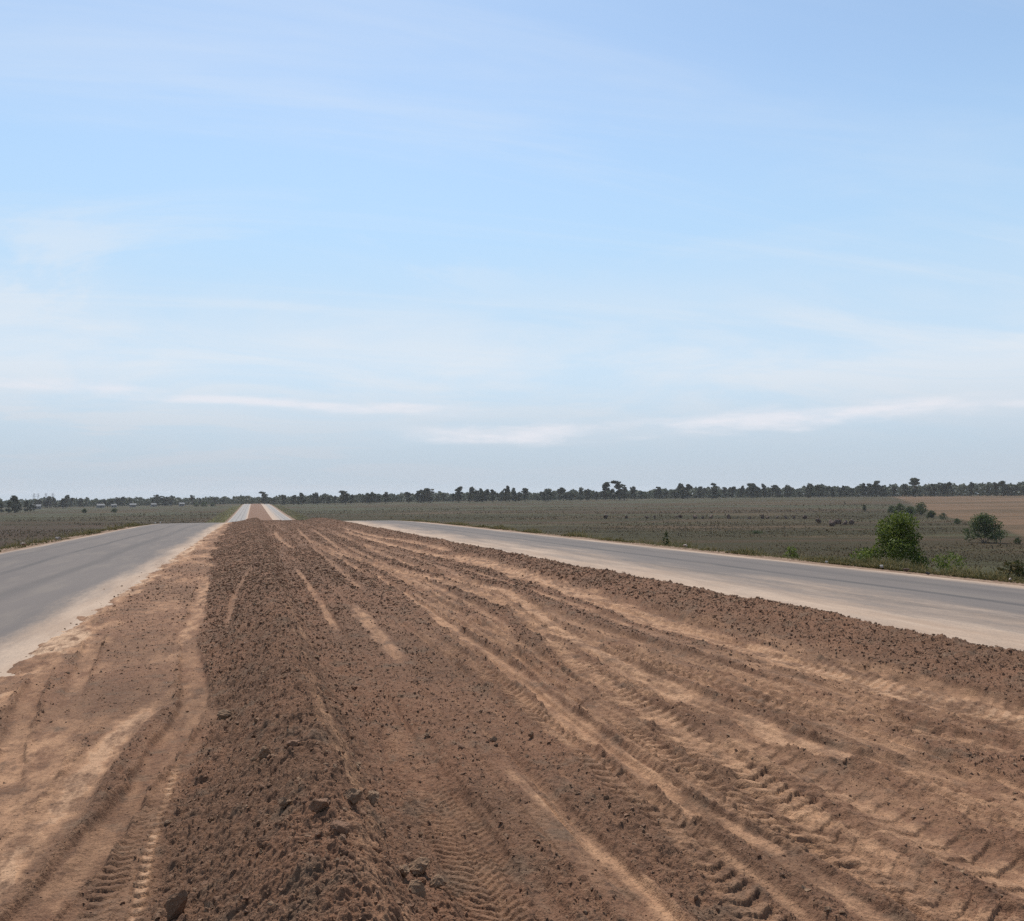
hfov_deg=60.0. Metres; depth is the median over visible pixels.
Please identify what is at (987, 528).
bush
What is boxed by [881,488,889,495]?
tree
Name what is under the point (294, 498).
tree
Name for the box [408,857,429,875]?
dirt clod
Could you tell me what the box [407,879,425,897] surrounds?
dirt clod
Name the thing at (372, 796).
dirt clod
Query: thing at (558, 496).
tree
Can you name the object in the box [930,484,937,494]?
tree
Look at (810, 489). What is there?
tree
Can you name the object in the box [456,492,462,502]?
tree
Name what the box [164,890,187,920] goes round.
dirt clod
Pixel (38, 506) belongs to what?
house
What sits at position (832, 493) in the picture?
tree
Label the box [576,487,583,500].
tree
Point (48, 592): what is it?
road
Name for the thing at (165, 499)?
tree
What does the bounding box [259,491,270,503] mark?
tree
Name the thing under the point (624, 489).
tree
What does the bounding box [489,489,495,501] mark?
tree
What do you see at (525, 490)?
tree
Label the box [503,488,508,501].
tree
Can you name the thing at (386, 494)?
tree
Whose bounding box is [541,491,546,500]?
tree
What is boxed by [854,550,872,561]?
weed
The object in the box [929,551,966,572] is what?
bush
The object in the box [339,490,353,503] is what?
tree
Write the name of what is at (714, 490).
tree
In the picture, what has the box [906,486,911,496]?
tree
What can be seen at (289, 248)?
sky
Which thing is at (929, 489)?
tree
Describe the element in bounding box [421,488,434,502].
tree
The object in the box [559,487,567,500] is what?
tree
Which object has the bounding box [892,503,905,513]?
bush
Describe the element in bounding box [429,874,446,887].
dirt clod
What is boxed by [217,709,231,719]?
dirt clod
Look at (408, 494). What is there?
tree
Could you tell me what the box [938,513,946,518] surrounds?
bush
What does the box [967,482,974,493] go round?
tree
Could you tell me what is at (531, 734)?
dirt clod
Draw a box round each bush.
[849,511,933,569]
[887,505,894,512]
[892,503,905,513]
[905,506,913,513]
[912,502,927,514]
[925,510,935,517]
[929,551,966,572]
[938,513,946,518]
[963,512,1007,542]
[1013,538,1021,543]
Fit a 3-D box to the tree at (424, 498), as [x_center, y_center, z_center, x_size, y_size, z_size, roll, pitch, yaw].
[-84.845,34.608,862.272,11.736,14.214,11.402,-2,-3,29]
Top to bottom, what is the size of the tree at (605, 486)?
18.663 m
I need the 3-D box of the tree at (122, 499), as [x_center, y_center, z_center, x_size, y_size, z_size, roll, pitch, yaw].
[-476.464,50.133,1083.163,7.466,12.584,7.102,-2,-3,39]
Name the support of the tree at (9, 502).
on the ground at (1007, 511)
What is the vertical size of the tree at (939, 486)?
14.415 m
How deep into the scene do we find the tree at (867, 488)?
862.21 m
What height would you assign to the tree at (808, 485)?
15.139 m
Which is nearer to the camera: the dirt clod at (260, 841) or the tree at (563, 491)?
the dirt clod at (260, 841)
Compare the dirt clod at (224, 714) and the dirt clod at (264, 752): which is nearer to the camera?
the dirt clod at (264, 752)
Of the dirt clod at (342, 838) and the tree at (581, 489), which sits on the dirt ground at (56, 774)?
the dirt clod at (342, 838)
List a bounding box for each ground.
[0,495,1023,585]
[0,504,1023,920]
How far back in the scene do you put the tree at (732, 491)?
926.79 m
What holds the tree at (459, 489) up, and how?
on the ground at (1007, 511)
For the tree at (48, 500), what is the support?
on the ground at (1007, 511)
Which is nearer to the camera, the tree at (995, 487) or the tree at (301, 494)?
the tree at (995, 487)
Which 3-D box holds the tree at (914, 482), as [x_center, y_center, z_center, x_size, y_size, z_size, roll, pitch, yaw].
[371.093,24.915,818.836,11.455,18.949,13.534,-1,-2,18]
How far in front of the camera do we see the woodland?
1009.09 m
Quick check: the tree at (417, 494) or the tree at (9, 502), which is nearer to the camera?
the tree at (9, 502)
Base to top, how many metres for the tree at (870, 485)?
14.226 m
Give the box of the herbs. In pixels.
[0,502,1023,569]
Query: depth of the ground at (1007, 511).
392.90 m
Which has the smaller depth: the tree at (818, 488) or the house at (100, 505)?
the tree at (818, 488)
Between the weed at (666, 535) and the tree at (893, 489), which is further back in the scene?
the tree at (893, 489)
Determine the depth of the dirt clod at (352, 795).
4.21 m
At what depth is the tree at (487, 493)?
906.02 m
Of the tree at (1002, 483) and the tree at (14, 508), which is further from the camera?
the tree at (1002, 483)
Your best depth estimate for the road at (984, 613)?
19.43 m
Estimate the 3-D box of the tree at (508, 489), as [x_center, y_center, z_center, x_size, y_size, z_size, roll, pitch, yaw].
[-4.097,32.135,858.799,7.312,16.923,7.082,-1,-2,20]
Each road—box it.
[0,504,250,676]
[261,504,1023,650]
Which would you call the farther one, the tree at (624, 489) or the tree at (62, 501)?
the tree at (62, 501)
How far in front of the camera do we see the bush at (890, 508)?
431.24 m
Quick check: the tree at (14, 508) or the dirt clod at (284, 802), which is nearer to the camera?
the dirt clod at (284, 802)
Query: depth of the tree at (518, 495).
876.02 m
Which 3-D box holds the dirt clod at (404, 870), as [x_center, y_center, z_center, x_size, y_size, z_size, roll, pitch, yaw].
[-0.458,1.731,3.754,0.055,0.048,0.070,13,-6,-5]
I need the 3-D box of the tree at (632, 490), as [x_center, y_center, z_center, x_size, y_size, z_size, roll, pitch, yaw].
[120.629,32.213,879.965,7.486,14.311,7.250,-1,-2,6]
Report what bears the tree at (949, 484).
on the ground at (1007, 511)
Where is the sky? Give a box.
[0,0,1023,500]
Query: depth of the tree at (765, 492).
864.93 m
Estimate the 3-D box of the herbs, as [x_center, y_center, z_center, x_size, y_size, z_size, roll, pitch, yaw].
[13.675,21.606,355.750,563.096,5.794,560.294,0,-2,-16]
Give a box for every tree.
[5,500,11,512]
[10,495,21,512]
[10,502,19,512]
[45,498,51,507]
[53,498,68,507]
[119,496,124,504]
[158,497,170,505]
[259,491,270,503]
[290,495,296,504]
[299,492,305,502]
[312,492,322,504]
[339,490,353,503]
[381,492,389,502]
[405,492,411,502]
[414,491,419,502]
[420,490,427,502]
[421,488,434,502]
[454,486,462,499]
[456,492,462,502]
[467,486,475,501]
[484,489,488,501]
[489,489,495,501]
[499,492,503,500]
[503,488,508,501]
[504,485,511,501]
[516,492,521,500]
[521,488,527,498]
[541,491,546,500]
[542,488,553,500]
[556,488,560,500]
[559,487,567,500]
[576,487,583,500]
[583,488,590,499]
[599,482,610,499]
[609,480,627,499]
[621,487,628,499]
[630,486,636,498]
[675,483,683,498]
[679,489,685,498]
[682,484,692,498]
[693,486,704,497]
[701,488,707,496]
[707,486,718,498]
[710,483,719,498]
[721,487,728,497]
[729,486,737,496]
[744,483,760,497]
[761,484,766,497]
[771,485,776,494]
[786,486,793,495]
[804,483,814,497]
[806,486,812,497]
[814,484,824,496]
[827,487,835,496]
[864,486,870,494]
[866,483,874,496]
[869,481,884,496]
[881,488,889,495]
[889,486,896,496]
[901,484,907,496]
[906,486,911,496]
[908,478,919,496]
[926,486,933,496]
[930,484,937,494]
[936,482,942,495]
[939,483,947,496]
[945,482,953,496]
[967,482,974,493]
[992,482,999,495]
[997,481,1007,495]
[1012,485,1021,494]
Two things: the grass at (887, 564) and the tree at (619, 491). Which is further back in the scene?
the tree at (619, 491)
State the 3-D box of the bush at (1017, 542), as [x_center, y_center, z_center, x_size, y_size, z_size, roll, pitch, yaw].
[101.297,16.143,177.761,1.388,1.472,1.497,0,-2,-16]
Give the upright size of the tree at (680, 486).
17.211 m
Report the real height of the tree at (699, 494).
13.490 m
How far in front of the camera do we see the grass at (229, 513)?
447.10 m
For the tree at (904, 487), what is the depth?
835.07 m
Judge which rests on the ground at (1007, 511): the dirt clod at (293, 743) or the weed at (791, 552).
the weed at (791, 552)
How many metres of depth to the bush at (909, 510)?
409.09 m
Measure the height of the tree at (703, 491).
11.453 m
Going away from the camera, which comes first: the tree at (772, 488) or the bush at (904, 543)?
the bush at (904, 543)
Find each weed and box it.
[663,531,669,545]
[783,546,798,557]
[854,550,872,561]
[994,560,1023,578]
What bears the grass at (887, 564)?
on the ground at (1007, 511)
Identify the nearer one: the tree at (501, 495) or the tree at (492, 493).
the tree at (492, 493)
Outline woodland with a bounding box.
[0,481,1023,506]
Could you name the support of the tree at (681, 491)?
on the ground at (1007, 511)
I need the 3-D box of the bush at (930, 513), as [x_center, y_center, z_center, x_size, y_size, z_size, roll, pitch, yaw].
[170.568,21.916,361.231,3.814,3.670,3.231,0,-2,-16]
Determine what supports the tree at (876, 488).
on the ground at (1007, 511)
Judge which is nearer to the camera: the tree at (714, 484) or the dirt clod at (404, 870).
the dirt clod at (404, 870)
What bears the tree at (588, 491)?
on the ground at (1007, 511)
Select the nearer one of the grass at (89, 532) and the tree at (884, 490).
the grass at (89, 532)
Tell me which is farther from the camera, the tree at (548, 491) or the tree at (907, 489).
the tree at (548, 491)
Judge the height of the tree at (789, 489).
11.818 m
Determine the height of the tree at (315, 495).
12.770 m
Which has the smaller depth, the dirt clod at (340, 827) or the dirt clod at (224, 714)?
the dirt clod at (340, 827)
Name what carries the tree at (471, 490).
on the ground at (1007, 511)
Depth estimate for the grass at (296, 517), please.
495.59 m
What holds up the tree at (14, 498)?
on the ground at (1007, 511)
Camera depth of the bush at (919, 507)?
399.20 m
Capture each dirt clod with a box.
[164,819,170,824]
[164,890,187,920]
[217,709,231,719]
[256,835,271,848]
[257,746,271,758]
[278,797,291,807]
[286,740,299,746]
[308,798,328,812]
[330,820,350,833]
[338,833,348,844]
[343,788,362,803]
[366,790,379,805]
[398,864,409,877]
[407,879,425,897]
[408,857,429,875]
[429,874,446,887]
[528,731,533,737]
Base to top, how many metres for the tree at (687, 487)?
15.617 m
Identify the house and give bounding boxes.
[31,504,41,508]
[96,504,104,507]
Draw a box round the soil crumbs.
[0,518,1023,920]
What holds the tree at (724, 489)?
on the ground at (1007, 511)
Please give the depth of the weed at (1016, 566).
22.10 m
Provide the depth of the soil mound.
301.41 m
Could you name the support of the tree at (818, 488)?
on the ground at (1007, 511)
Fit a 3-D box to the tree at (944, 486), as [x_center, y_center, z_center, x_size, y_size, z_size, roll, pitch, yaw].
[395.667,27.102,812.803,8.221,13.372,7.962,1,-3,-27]
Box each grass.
[0,522,150,551]
[205,505,240,522]
[273,505,309,519]
[397,519,1023,583]
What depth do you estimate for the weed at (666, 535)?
39.35 m
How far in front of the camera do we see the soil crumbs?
10.16 m
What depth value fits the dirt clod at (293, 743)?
5.08 m
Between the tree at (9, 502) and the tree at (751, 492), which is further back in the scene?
the tree at (751, 492)
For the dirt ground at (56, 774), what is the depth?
5.80 m
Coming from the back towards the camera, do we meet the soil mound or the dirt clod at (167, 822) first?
the soil mound
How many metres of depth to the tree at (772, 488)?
899.36 m
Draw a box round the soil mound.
[834,519,841,523]
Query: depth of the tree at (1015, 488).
795.65 m
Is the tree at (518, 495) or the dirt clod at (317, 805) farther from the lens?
the tree at (518, 495)
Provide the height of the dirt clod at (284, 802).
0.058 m
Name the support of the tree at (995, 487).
on the ground at (1007, 511)

